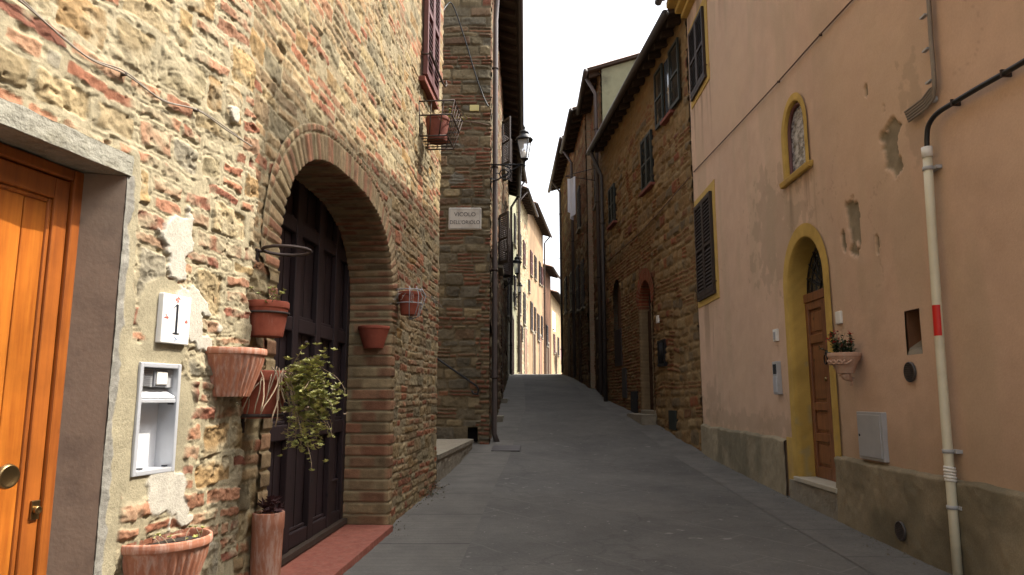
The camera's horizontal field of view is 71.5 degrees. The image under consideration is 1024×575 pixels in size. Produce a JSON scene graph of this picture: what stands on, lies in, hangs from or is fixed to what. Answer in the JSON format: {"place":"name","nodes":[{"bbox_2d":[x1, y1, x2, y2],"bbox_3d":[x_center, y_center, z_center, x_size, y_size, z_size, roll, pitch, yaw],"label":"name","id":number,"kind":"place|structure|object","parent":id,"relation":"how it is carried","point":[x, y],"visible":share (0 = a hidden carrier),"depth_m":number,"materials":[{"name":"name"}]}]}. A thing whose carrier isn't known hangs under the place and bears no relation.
{"place":"outdoors","nodes":[
{"label":"outdoors","id":0,"kind":"place"},
{"bbox_2d":[343,374,524,574],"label":"pavement","id":1,"kind":"structure","parent":0,"point":[436,540],"depth_m":6.27,"materials":[{"name":"concrete"}]},
{"bbox_2d":[249,510,284,574],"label":"tube pot","id":2,"kind":"object","parent":1,"relation":"on","point":[267,529],"visible":0.91,"depth_m":3.32,"materials":[{"name":"ceramic"}]},
{"bbox_2d":[258,495,283,513],"bbox_3d":[-1.152,1.042,3.408,0.142,0.096,0.151,0,-9,0],"label":"houseleek","id":3,"kind":"object","parent":2,"relation":"in","point":[267,505],"visible":1,"depth_m":3.39,"materials":[{"name":"purple plant"}]},
{"bbox_2d":[425,481,441,496],"bbox_3d":[-0.847,2.097,7.414,0.200,0.144,0.259,3,-9,-20],"label":"weed","id":4,"kind":"object","parent":1,"relation":"on","point":[431,494],"visible":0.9,"depth_m":7.36,"materials":[{"name":"green plant"}]},
{"bbox_2d":[491,445,520,451],"bbox_3d":[-0.090,2.523,11.146,0.440,0.072,0.420,0,-9,3],"label":"drain cover","id":5,"kind":"object","parent":1,"relation":"on","point":[513,448],"visible":1,"depth_m":11.10,"materials":[{"name":"grey metal"}]},
{"bbox_2d":[521,0,666,292],"label":"sky","id":6,"kind":"structure","parent":0,"point":[562,38],"materials":[{"name":"white"}]},
{"bbox_2d":[456,374,873,574],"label":"street","id":7,"kind":"structure","parent":0,"point":[585,485],"depth_m":6.40,"materials":[{"name":"asphalt"}]},
{"bbox_2d":[391,400,943,574],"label":"gravel","id":8,"kind":"structure","parent":7,"relation":"on","point":[888,554],"depth_m":5.99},
{"bbox_2d":[557,374,951,574],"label":"gutter","id":9,"kind":"object","parent":7,"relation":"on","point":[875,559],"visible":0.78,"depth_m":6.47,"materials":[{"name":"concrete"}]},
{"bbox_3d":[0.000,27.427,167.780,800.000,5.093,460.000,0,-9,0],"label":"ground","id":10,"kind":"structure","parent":0,"visible":0},
{"bbox_2d":[0,0,259,574],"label":"stone house","id":11,"kind":"structure","parent":10,"relation":"on","point":[118,214],"depth_m":2.49,"materials":[{"name":"stone"}]},
{"bbox_2d":[0,143,83,574],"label":"door","id":12,"kind":"structure","parent":11,"relation":"in","point":[41,199],"depth_m":2.30,"materials":[{"name":"orange wood"}]},
{"bbox_2d":[18,0,251,145],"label":"cable","id":13,"kind":"object","parent":11,"relation":"attached to","point":[121,72],"visible":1,"depth_m":2.54,"materials":[{"name":"rubber"}]},
{"bbox_2d":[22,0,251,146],"bbox_3d":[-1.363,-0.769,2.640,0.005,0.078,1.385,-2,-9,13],"label":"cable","id":14,"kind":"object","parent":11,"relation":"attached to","point":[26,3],"visible":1,"depth_m":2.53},
{"bbox_2d":[130,362,181,476],"bbox_3d":[-1.360,0.487,2.656,0.094,0.406,0.220,-2,-9,13],"label":"intercom box","id":15,"kind":"object","parent":11,"relation":"attached to","point":[154,441],"visible":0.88,"depth_m":2.71,"materials":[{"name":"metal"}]},
{"bbox_2d":[121,527,212,574],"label":"flower pot","id":16,"kind":"object","parent":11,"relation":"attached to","point":[179,556],"visible":0.94,"depth_m":2.51,"materials":[{"name":"ceramic"}]},
{"bbox_2d":[149,524,204,543],"bbox_3d":[-1.246,0.912,2.634,0.232,0.077,0.108,0,-9,0],"label":"succulent","id":17,"kind":"object","parent":16,"relation":"in","point":[196,535],"visible":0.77,"depth_m":2.62,"materials":[{"name":"yellow plant"}]},
{"bbox_2d":[155,293,190,344],"bbox_3d":[-1.307,0.124,2.745,0.031,0.188,0.158,-2,-9,13],"label":"house number","id":18,"kind":"object","parent":11,"relation":"attached to","point":[173,320],"visible":1,"depth_m":2.72,"materials":[{"name":"ceramic"}]},
{"bbox_2d":[205,346,267,396],"bbox_3d":[-1.153,0.366,3.060,0.160,0.205,0.320,-2,-9,13],"label":"flower pot","id":19,"kind":"object","parent":11,"relation":"attached to","point":[236,371],"visible":1,"depth_m":2.97,"materials":[{"name":"ceramic"}]},
{"bbox_2d":[213,0,446,574],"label":"brick house","id":20,"kind":"structure","parent":10,"relation":"on","point":[348,169],"depth_m":5.54,"materials":[{"name":"brick"}]},
{"bbox_2d":[240,413,283,432],"bbox_3d":[-1.176,0.624,3.283,0.236,0.092,0.236,0,-9,0],"label":"pot ring","id":21,"kind":"object","parent":20,"relation":"attached to","point":[243,416],"visible":0.5,"depth_m":3.20,"materials":[{"name":"metal"}]},
{"bbox_2d":[241,370,290,418],"bbox_3d":[-1.145,0.496,3.303,0.214,0.215,0.275,0,-9,0],"label":"flower pot","id":22,"kind":"object","parent":21,"relation":"on","point":[270,405],"visible":0.35,"depth_m":3.20,"materials":[{"name":"red ceramic"}]},
{"bbox_2d":[241,342,347,470],"bbox_3d":[-0.979,0.533,3.218,0.438,0.573,0.434,-6,-11,34],"label":"trailing succulent","id":23,"kind":"object","parent":22,"relation":"in","point":[307,389],"visible":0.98,"depth_m":3.21,"materials":[{"name":"green plant"}]},
{"bbox_2d":[250,310,289,315],"bbox_3d":[-1.169,0.159,3.385,0.216,0.092,0.216,0,-9,0],"label":"pot ring","id":24,"kind":"object","parent":20,"relation":"attached to","point":[273,311],"visible":0.4,"depth_m":3.30,"materials":[{"name":"metal"}]},
{"bbox_2d":[248,299,289,337],"bbox_3d":[-1.156,0.152,3.386,0.179,0.165,0.206,0,-9,0],"label":"flower pot","id":25,"kind":"object","parent":24,"relation":"hanging from","point":[267,325],"visible":0.83,"depth_m":3.31,"materials":[{"name":"red ceramic"}]},
{"bbox_2d":[249,286,285,302],"bbox_3d":[-1.131,0.041,3.381,0.165,0.115,0.252,0,-9,0],"label":"succulent","id":26,"kind":"object","parent":25,"relation":"in","point":[272,296],"visible":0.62,"depth_m":3.34,"materials":[{"name":"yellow plant"}]},
{"bbox_2d":[255,244,311,267],"bbox_3d":[-1.097,-0.144,3.451,0.240,0.092,0.251,8,-12,-43],"label":"pot ring","id":27,"kind":"object","parent":20,"relation":"attached to","point":[263,250],"visible":0.99,"depth_m":3.45,"materials":[{"name":"metal"}]},
{"bbox_2d":[358,325,389,347],"bbox_3d":[-1.171,0.411,5.935,0.272,0.185,0.134,-1,-9,5],"label":"flower pot","id":28,"kind":"object","parent":20,"relation":"attached to","point":[373,336],"visible":1,"depth_m":5.91,"materials":[{"name":"red ceramic"}]},
{"bbox_2d":[396,286,425,319],"bbox_3d":[-0.893,0.144,6.210,0.249,0.288,0.257,-4,-10,26],"label":"wire holder","id":29,"kind":"object","parent":20,"relation":"attached to","point":[418,302],"visible":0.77,"depth_m":6.13,"materials":[{"name":"grey metal"}]},
{"bbox_2d":[398,291,420,315],"bbox_3d":[-0.896,0.142,6.210,0.202,0.200,0.202,0,-9,0],"label":"flower pot","id":30,"kind":"object","parent":29,"relation":"in","point":[404,309],"visible":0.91,"depth_m":6.14,"materials":[{"name":"red ceramic"}]},
{"bbox_2d":[390,292,442,310],"bbox_3d":[-0.902,0.132,6.242,0.486,0.163,0.448,7,-11,-40],"label":"dry plant","id":31,"kind":"object","parent":30,"relation":"in","point":[420,300],"visible":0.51,"depth_m":6.20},
{"bbox_2d":[418,0,446,109],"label":"window","id":32,"kind":"structure","parent":20,"relation":"in","point":[430,54],"depth_m":7.68,"materials":[{"name":"brown"}]},
{"bbox_2d":[419,99,462,149],"bbox_3d":[-0.735,-1.672,7.402,0.374,0.354,0.556,-1,-9,5],"label":"wire basket","id":33,"kind":"object","parent":20,"relation":"attached to","point":[455,121],"visible":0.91,"depth_m":7.25,"materials":[{"name":"metal"}]},
{"bbox_2d":[425,115,449,144],"bbox_3d":[-0.776,-1.637,7.400,0.253,0.255,0.253,0,-9,0],"label":"flower pot","id":34,"kind":"object","parent":33,"relation":"in","point":[435,125],"visible":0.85,"depth_m":7.31,"materials":[{"name":"ceramic"}]},
{"bbox_2d":[423,105,470,124],"bbox_3d":[-0.691,-1.781,7.448,0.396,0.212,0.398,-7,-11,37],"label":"succulent","id":35,"kind":"object","parent":34,"relation":"in","point":[449,116],"visible":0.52,"depth_m":7.46,"materials":[{"name":"green plant"}]},
{"bbox_2d":[436,439,473,482],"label":"stone platform","id":36,"kind":"structure","parent":10,"relation":"on","point":[451,454],"depth_m":9.36,"materials":[{"name":"stone"}]},
{"bbox_2d":[436,0,523,443],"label":"corner house","id":37,"kind":"structure","parent":10,"relation":"on","point":[476,269],"depth_m":12.27,"materials":[{"name":"brick"}]},
{"bbox_2d":[448,208,481,229],"bbox_3d":[-0.799,-1.169,12.101,0.560,0.388,0.057,0,-9,0],"label":"street sign","id":38,"kind":"object","parent":37,"relation":"attached to","point":[465,218],"visible":1,"depth_m":12.07,"materials":[{"name":"white stone"}]},
{"bbox_2d":[443,2,488,106],"bbox_3d":[-0.858,-4.079,12.372,0.941,1.866,0.218,5,-10,-28],"label":"cable","id":39,"kind":"object","parent":37,"relation":"attached to","point":[467,49],"visible":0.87,"depth_m":12.49,"materials":[{"name":"black rubber"}]},
{"bbox_2d":[470,105,478,110],"bbox_3d":[-0.658,-3.129,12.411,0.160,0.110,0.040,0,-9,0],"label":"plate","id":40,"kind":"object","parent":37,"relation":"attached to","point":[474,107],"visible":1,"depth_m":12.39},
{"bbox_2d":[497,312,503,421],"bbox_3d":[-0.251,1.679,14.411,0.170,2.400,1.200,0,-9,1],"label":"door","id":41,"kind":"structure","parent":37,"relation":"in","point":[500,418],"depth_m":14.65,"materials":[{"name":"brown wood"}]},
{"bbox_2d":[500,315,507,402],"bbox_3d":[-0.190,1.873,17.795,0.170,2.400,1.150,0,-9,1],"label":"door","id":42,"kind":"structure","parent":37,"relation":"in","point":[502,400],"depth_m":17.44,"materials":[{"name":"brown wood"}]},
{"bbox_2d":[498,211,510,275],"bbox_3d":[-0.179,-0.947,16.180,0.265,1.200,1.638,0,-9,1],"label":"window","id":43,"kind":"structure","parent":37,"relation":"in","point":[504,254],"depth_m":15.67,"materials":[{"name":"grey"}]},
{"bbox_2d":[501,116,511,181],"bbox_3d":[-0.145,-3.538,18.502,0.265,1.270,1.638,0,-9,1],"label":"window","id":44,"kind":"structure","parent":37,"relation":"in","point":[509,141],"depth_m":17.96,"materials":[{"name":"grey"}]},
{"bbox_2d":[503,229,512,284],"bbox_3d":[-0.107,-0.797,20.204,0.265,1.370,1.638,0,-9,1],"label":"window","id":45,"kind":"structure","parent":37,"relation":"in","point":[505,276],"depth_m":19.64,"materials":[{"name":"grey"}]},
{"bbox_2d":[490,126,532,183],"bbox_3d":[-0.002,-2.327,12.409,0.745,1.060,0.316,0,-9,0],"label":"street lamp","id":46,"kind":"object","parent":37,"relation":"attached to","point":[523,137],"visible":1,"depth_m":12.37,"materials":[{"name":"metal"}]},
{"bbox_2d":[504,254,521,288],"bbox_3d":[0.025,-0.467,20.098,0.519,1.000,0.290,0,-9,0],"label":"street lamp","id":47,"kind":"object","parent":37,"relation":"attached to","point":[516,260],"visible":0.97,"depth_m":20.06,"materials":[{"name":"metal"}]},
{"bbox_2d":[506,144,521,383],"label":"shaded house","id":48,"kind":"structure","parent":10,"relation":"on","point":[514,187],"depth_m":26.04,"materials":[{"name":"tile"}]},
{"bbox_2d":[507,321,508,378],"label":"door","id":49,"kind":"structure","parent":48,"relation":"in","point":[508,321],"depth_m":25.51,"materials":[{"name":"brown wood"}]},
{"bbox_2d":[507,277,509,320],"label":"window","id":50,"kind":"structure","parent":48,"relation":"in","point":[508,317],"depth_m":23.71,"materials":[{"name":"brown paint"}]},
{"bbox_2d":[509,157,527,375],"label":"greenish house","id":51,"kind":"structure","parent":10,"relation":"on","point":[515,335],"depth_m":32.38,"materials":[{"name":"paint"}]},
{"bbox_2d":[511,314,513,374],"bbox_3d":[0.021,2.493,30.115,0.065,2.640,1.380,-1,-9,4],"label":"door","id":52,"kind":"structure","parent":51,"relation":"in","point":[512,314],"depth_m":30.05,"materials":[{"name":"brown wood"}]},
{"bbox_2d":[513,213,516,248],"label":"window","id":53,"kind":"structure","parent":51,"relation":"in","point":[514,244],"depth_m":31.87,"materials":[{"name":"brown paint"}]},
{"bbox_2d":[514,275,516,309],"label":"window","id":54,"kind":"structure","parent":51,"relation":"in","point":[515,307],"depth_m":31.55,"materials":[{"name":"brown paint"}]},
{"bbox_2d":[517,186,538,373],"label":"cream house","id":55,"kind":"structure","parent":10,"relation":"on","point":[527,205],"depth_m":36.20,"materials":[{"name":"paint"}]},
{"bbox_2d":[519,321,521,373],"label":"door","id":56,"kind":"structure","parent":55,"relation":"in","point":[520,372],"depth_m":34.33,"materials":[{"name":"brown wood"}]},
{"bbox_2d":[520,233,521,259],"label":"window","id":57,"kind":"structure","parent":55,"relation":"in","point":[520,233],"depth_m":34.88,"materials":[{"name":"brown paint"}]},
{"bbox_2d":[523,240,526,268],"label":"window","id":58,"kind":"structure","parent":55,"relation":"in","point":[524,244],"depth_m":36.60,"materials":[{"name":"brown paint"}]},
{"bbox_2d":[523,292,526,326],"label":"window","id":59,"kind":"structure","parent":55,"relation":"in","point":[524,295],"depth_m":36.17,"materials":[{"name":"brown paint"}]},
{"bbox_2d":[524,326,526,373],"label":"door","id":60,"kind":"structure","parent":55,"relation":"in","point":[525,328],"depth_m":36.43,"materials":[{"name":"brown wood"}]},
{"bbox_2d":[527,201,551,373],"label":"orange house","id":61,"kind":"structure","parent":10,"relation":"on","point":[538,228],"depth_m":42.32,"materials":[{"name":"paint"}]},
{"bbox_2d":[530,250,533,277],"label":"window","id":62,"kind":"structure","parent":61,"relation":"in","point":[531,253],"depth_m":40.02,"materials":[{"name":"brown paint"}]},
{"bbox_2d":[530,301,533,332],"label":"window","id":63,"kind":"structure","parent":61,"relation":"in","point":[531,303],"depth_m":39.50,"materials":[{"name":"brown paint"}]},
{"bbox_2d":[532,332,535,373],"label":"door","id":64,"kind":"structure","parent":61,"relation":"in","point":[533,334],"depth_m":40.51,"materials":[{"name":"brown wood"}]},
{"bbox_2d":[534,307,536,332],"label":"window","id":65,"kind":"structure","parent":61,"relation":"in","point":[535,326],"depth_m":41.18,"materials":[{"name":"brown paint"}]},
{"bbox_2d":[534,255,537,281],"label":"window","id":66,"kind":"structure","parent":61,"relation":"in","point":[535,258],"depth_m":41.83,"materials":[{"name":"brown paint"}]},
{"bbox_2d":[537,314,540,341],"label":"window","id":67,"kind":"structure","parent":61,"relation":"in","point":[538,316],"depth_m":42.85,"materials":[{"name":"brown paint"}]},
{"bbox_2d":[539,261,541,285],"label":"window","id":68,"kind":"structure","parent":61,"relation":"in","point":[539,261],"depth_m":44.08,"materials":[{"name":"brown paint"}]},
{"bbox_2d":[539,334,541,373],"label":"door","id":69,"kind":"structure","parent":61,"relation":"in","point":[540,343],"depth_m":43.72,"materials":[{"name":"brown wood"}]},
{"bbox_2d":[543,264,559,373],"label":"brown house","id":70,"kind":"structure","parent":10,"relation":"on","point":[550,271],"depth_m":48.35,"materials":[{"name":"paint"}]},
{"bbox_2d":[546,342,549,373],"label":"door","id":71,"kind":"structure","parent":70,"relation":"in","point":[547,349],"depth_m":47.85,"materials":[{"name":"brown wood"}]},
{"bbox_2d":[552,311,554,331],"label":"laundry","id":72,"kind":"object","parent":70,"relation":"hanging from","point":[553,320],"visible":1,"depth_m":47.16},
{"bbox_2d":[551,290,561,373],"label":"peach house","id":73,"kind":"structure","parent":10,"relation":"on","point":[555,342],"depth_m":53.16,"materials":[{"name":"paint"}]},
{"bbox_2d":[553,334,555,354],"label":"window","id":74,"kind":"structure","parent":73,"relation":"in","point":[554,349],"depth_m":51.63,"materials":[{"name":"red paint"}]},
{"bbox_2d":[548,136,576,379],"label":"dark end house","id":75,"kind":"structure","parent":10,"relation":"on","point":[560,172],"depth_m":28.64,"materials":[{"name":"brick"}]},
{"bbox_2d":[563,276,567,314],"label":"window","id":76,"kind":"structure","parent":75,"relation":"in","point":[565,280],"depth_m":28.42,"materials":[{"name":"brown paint"}]},
{"bbox_2d":[567,316,571,376],"bbox_3d":[2.202,2.341,27.160,0.050,2.400,1.000,0,-9,-1],"label":"door","id":77,"kind":"structure","parent":75,"relation":"in","point":[569,328],"depth_m":26.95,"materials":[{"name":"brown wood"}]},
{"bbox_2d":[569,271,571,312],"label":"window","id":78,"kind":"structure","parent":75,"relation":"in","point":[570,275],"depth_m":26.23,"materials":[{"name":"brown paint"}]},
{"bbox_2d":[560,106,595,388],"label":"plain brown house","id":79,"kind":"structure","parent":10,"relation":"on","point":[576,139],"depth_m":22.45,"materials":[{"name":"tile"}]},
{"bbox_2d":[575,264,579,313],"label":"window","id":80,"kind":"structure","parent":79,"relation":"in","point":[578,266],"depth_m":23.59,"materials":[{"name":"brown paint"}]},
{"bbox_2d":[576,185,580,233],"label":"window","id":81,"kind":"structure","parent":79,"relation":"in","point":[578,190],"depth_m":23.34,"materials":[{"name":"brown paint"}]},
{"bbox_2d":[578,314,582,382],"bbox_3d":[2.236,2.065,23.105,0.050,2.300,0.900,0,-9,0],"label":"door","id":82,"kind":"structure","parent":79,"relation":"in","point":[580,317],"depth_m":22.97,"materials":[{"name":"brown wood"}]},
{"bbox_2d":[580,259,584,310],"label":"window","id":83,"kind":"structure","parent":79,"relation":"in","point":[582,271],"depth_m":22.18,"materials":[{"name":"brown paint"}]},
{"bbox_2d":[575,53,638,396],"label":"tall brown house","id":84,"kind":"structure","parent":10,"relation":"on","point":[601,85],"depth_m":19.33,"materials":[{"name":"paint"}]},
{"bbox_2d":[565,168,594,180],"bbox_3d":[1.982,-3.203,20.071,0.924,0.193,0.721,0,-9,0],"label":"clothes line","id":85,"kind":"object","parent":84,"relation":"attached to","point":[579,172],"visible":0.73,"depth_m":20.23,"materials":[{"name":"metal"}]},
{"bbox_2d":[567,176,575,219],"bbox_3d":[1.673,-2.511,20.014,0.124,1.268,0.431,4,-10,-24],"label":"laundry","id":86,"kind":"object","parent":85,"relation":"hanging from","point":[571,197],"visible":1,"depth_m":19.94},
{"bbox_2d":[593,163,595,210],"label":"window","id":87,"kind":"structure","parent":84,"relation":"in","point":[594,208],"depth_m":20.35,"materials":[{"name":"brown paint"}]},
{"bbox_2d":[595,314,599,392],"bbox_3d":[2.422,1.921,19.940,0.050,2.300,0.800,0,-9,1],"label":"door","id":88,"kind":"structure","parent":84,"relation":"in","point":[596,321],"depth_m":19.93,"materials":[{"name":"brown wood"}]},
{"bbox_2d":[586,8,702,450],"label":"rubble house","id":89,"kind":"structure","parent":10,"relation":"on","point":[641,142],"depth_m":13.71,"materials":[{"name":"stone"}]},
{"bbox_2d":[607,183,616,229],"bbox_3d":[2.442,-1.986,17.379,0.120,1.000,0.766,1,-9,-5],"label":"window","id":90,"kind":"structure","parent":89,"relation":"in","point":[612,221],"depth_m":17.31,"materials":[{"name":"green paint"}]},
{"bbox_2d":[614,328,622,366],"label":"cellar window","id":91,"kind":"structure","parent":89,"relation":"in","point":[617,333],"depth_m":16.54,"materials":[{"name":"brown paint"}]},
{"bbox_2d":[622,368,627,397],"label":"cellar door","id":92,"kind":"structure","parent":89,"relation":"in","point":[624,371],"depth_m":15.91,"materials":[{"name":"wood"}]},
{"bbox_2d":[639,129,655,196],"bbox_3d":[2.696,-2.481,14.233,0.120,1.140,0.896,1,-9,-5],"label":"window","id":93,"kind":"structure","parent":89,"relation":"in","point":[647,182],"depth_m":14.16,"materials":[{"name":"green paint"}]},
{"bbox_2d":[607,177,689,260],"bbox_3d":[2.629,-1.217,14.637,0.020,0.213,6.308,1,-9,-5],"label":"cable","id":94,"kind":"object","parent":89,"relation":"attached to","point":[652,219],"visible":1,"depth_m":13.50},
{"bbox_2d":[648,295,653,409],"bbox_3d":[2.857,1.134,14.186,0.080,2.580,0.900,1,-9,-5],"label":"door","id":95,"kind":"structure","parent":89,"relation":"in","point":[649,312],"depth_m":14.37,"materials":[{"name":"brown wood"}]},
{"bbox_2d":[657,339,667,366],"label":"small window","id":96,"kind":"structure","parent":89,"relation":"in","point":[661,344],"depth_m":13.00,"materials":[{"name":"black paint"}]},
{"bbox_2d":[653,37,680,130],"bbox_3d":[2.811,-3.620,12.885,0.110,1.180,1.460,1,-9,-5],"label":"window","id":97,"kind":"structure","parent":89,"relation":"in","point":[668,76],"depth_m":12.86,"materials":[{"name":"grey"}]},
{"bbox_2d":[654,0,1023,574],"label":"pink house","id":98,"kind":"structure","parent":10,"relation":"on","point":[809,208],"depth_m":5.70,"materials":[{"name":"paint"}]},
{"bbox_2d":[688,0,709,108],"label":"window","id":99,"kind":"structure","parent":98,"relation":"in","point":[698,47],"depth_m":11.02,"materials":[{"name":"brown paint"}]},
{"bbox_2d":[693,179,719,307],"bbox_3d":[2.904,-0.615,10.717,0.092,1.720,1.220,0,-9,1],"label":"window","id":100,"kind":"structure","parent":98,"relation":"in","point":[705,230],"depth_m":10.58,"materials":[{"name":"brown paint"}]},
{"bbox_2d":[693,0,852,171],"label":"cable","id":101,"kind":"object","parent":98,"relation":"attached to","point":[828,25],"visible":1,"depth_m":7.37,"materials":[{"name":"metal"}]},
{"bbox_2d":[773,329,778,341],"bbox_3d":[2.859,0.517,7.706,0.042,0.130,0.110,0,-9,0],"label":"doorbell","id":102,"kind":"object","parent":98,"relation":"attached to","point":[775,335],"visible":1,"depth_m":7.67,"materials":[{"name":"white plastic"}]},
{"bbox_2d":[772,361,782,393],"bbox_3d":[2.851,0.972,7.647,0.059,0.350,0.141,0,-9,0],"label":"letter box","id":103,"kind":"object","parent":98,"relation":"attached to","point":[777,379],"visible":1,"depth_m":7.59,"materials":[{"name":"grey metal"}]},
{"bbox_2d":[787,102,805,174],"bbox_3d":[2.891,-1.518,7.173,0.039,0.745,0.530,0,-9,1],"label":"window","id":104,"kind":"structure","parent":98,"relation":"in","point":[796,143],"depth_m":7.25,"materials":[{"name":"grey glass"}]},
{"bbox_2d":[803,248,835,481],"bbox_3d":[3.021,0.667,6.808,0.092,2.315,0.930,0,-9,1],"label":"door","id":105,"kind":"structure","parent":98,"relation":"in","point":[820,392],"depth_m":7.01,"materials":[{"name":"brown wood"}]},
{"bbox_2d":[835,311,842,323],"bbox_3d":[2.834,0.261,6.164,0.029,0.110,0.096,0,-9,0],"label":"light plate","id":106,"kind":"object","parent":98,"relation":"attached to","point":[838,317],"visible":1,"depth_m":6.14,"materials":[{"name":"white plastic"}]},
{"bbox_2d":[827,352,861,385],"bbox_3d":[2.703,0.667,5.788,0.248,0.267,0.264,0,-9,0],"label":"flower pot","id":107,"kind":"object","parent":98,"relation":"attached to","point":[844,364],"visible":1,"depth_m":5.72,"materials":[{"name":"ceramic"}]},
{"bbox_2d":[818,330,855,352],"bbox_3d":[2.699,0.458,5.836,0.308,0.223,0.292,0,-9,0],"label":"geranium","id":108,"kind":"object","parent":107,"relation":"in","point":[836,344],"visible":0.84,"depth_m":5.78,"materials":[{"name":"green plant"}]},
{"bbox_2d":[856,411,889,462],"bbox_3d":[2.817,1.160,5.560,0.060,0.370,0.409,0,-9,0],"label":"meter cabinet","id":109,"kind":"object","parent":98,"relation":"attached to","point":[872,435],"visible":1,"depth_m":5.49,"materials":[{"name":"grey metal"}]},
{"bbox_2d":[904,0,937,121],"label":"conduit bundle","id":110,"kind":"object","parent":98,"relation":"attached to","point":[927,99],"visible":1,"depth_m":4.71,"materials":[{"name":"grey metal"}]},
{"bbox_2d":[921,146,962,574],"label":"conduit pole","id":111,"kind":"object","parent":98,"relation":"attached to","point":[948,450],"visible":0.98,"depth_m":4.54,"materials":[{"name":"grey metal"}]},
{"bbox_2d":[924,58,1023,145],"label":"cable","id":112,"kind":"object","parent":111,"relation":"attached to","point":[1006,72],"visible":1,"depth_m":4.30,"materials":[{"name":"black rubber"}]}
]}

